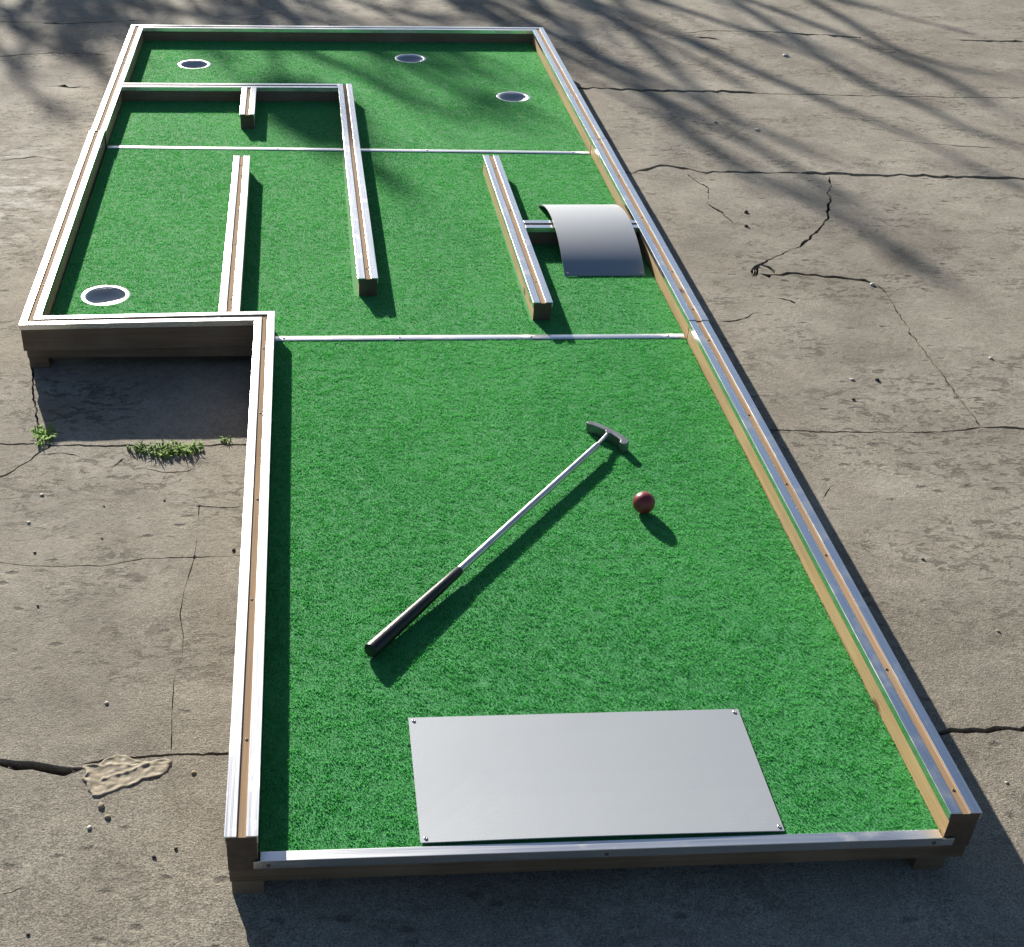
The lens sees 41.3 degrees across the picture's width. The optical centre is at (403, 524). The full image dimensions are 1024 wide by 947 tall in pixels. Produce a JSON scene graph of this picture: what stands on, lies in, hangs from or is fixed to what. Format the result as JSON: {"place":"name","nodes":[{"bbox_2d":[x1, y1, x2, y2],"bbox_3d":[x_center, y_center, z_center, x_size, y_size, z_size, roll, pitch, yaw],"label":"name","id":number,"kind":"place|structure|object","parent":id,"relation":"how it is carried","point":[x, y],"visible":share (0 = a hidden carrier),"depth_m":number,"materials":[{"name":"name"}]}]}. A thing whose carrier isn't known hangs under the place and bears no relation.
{"place":"outdoors","nodes":[
{"label":"outdoors","id":0,"kind":"place"},
{"bbox_2d":[0,0,1023,946],"bbox_3d":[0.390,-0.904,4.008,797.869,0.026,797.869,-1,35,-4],"label":"ground","id":1,"kind":"structure","parent":0,"point":[882,148],"depth_m":2.90,"materials":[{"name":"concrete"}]},
{"bbox_2d":[30,422,58,448],"bbox_3d":[-0.770,-0.194,2.906,0.069,0.019,0.093,-14,38,-22],"label":"grass tuft","id":2,"kind":"object","parent":1,"relation":"on","point":[43,433],"visible":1,"depth_m":2.91,"materials":[{"name":"green plant"}]},
{"bbox_2d":[98,802,103,808],"bbox_3d":[-0.456,0.423,2.034,0.010,0.005,0.013,4,35,4],"label":"pebble","id":3,"kind":"object","parent":1,"relation":"on","point":[100,805],"visible":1,"depth_m":2.03,"materials":[{"name":"grey stone"}]},
{"bbox_2d":[82,754,172,796],"bbox_3d":[-0.431,0.379,2.100,0.138,0.006,0.077,-16,38,-24],"label":"mortar splat","id":4,"kind":"object","parent":1,"relation":"on","point":[114,773],"visible":1,"depth_m":2.09,"materials":[{"name":"beige concrete"}]},
{"bbox_2d":[127,438,204,458],"bbox_3d":[-0.507,-0.162,2.866,0.170,0.025,0.076,-1,35,-4],"label":"grass tuft","id":5,"kind":"object","parent":1,"relation":"on","point":[173,449],"visible":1,"depth_m":2.87,"materials":[{"name":"green plant"}]},
{"bbox_2d":[218,436,234,443],"bbox_3d":[-0.387,-0.182,2.910,0.038,0.016,0.038,15,37,18],"label":"grass tuft","id":6,"kind":"object","parent":1,"relation":"on","point":[223,439],"visible":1,"depth_m":2.91,"materials":[{"name":"green plant"}]},
{"bbox_2d":[19,24,981,893],"bbox_3d":[-0.118,-0.709,3.576,1.606,0.136,4.146,-1,35,-4],"label":"minigolf course","id":7,"kind":"object","parent":1,"relation":"on","point":[433,282],"visible":0.99,"depth_m":2.65,"materials":[{"name":"green carpet"}]},
{"bbox_2d":[364,421,628,657],"bbox_3d":[0.206,0.012,2.503,0.108,0.028,0.876,20,39,25],"label":"putter","id":8,"kind":"object","parent":7,"relation":"on","point":[381,641],"visible":1,"depth_m":2.42,"materials":[{"name":"metal"}]},
{"bbox_2d":[633,491,654,513],"bbox_3d":[0.458,-0.042,2.579,0.043,0.043,0.043,-1,35,-4],"label":"golf ball","id":9,"kind":"object","parent":7,"relation":"on","point":[643,502],"visible":1,"depth_m":2.56,"materials":[{"name":"red plastic"}]}
]}

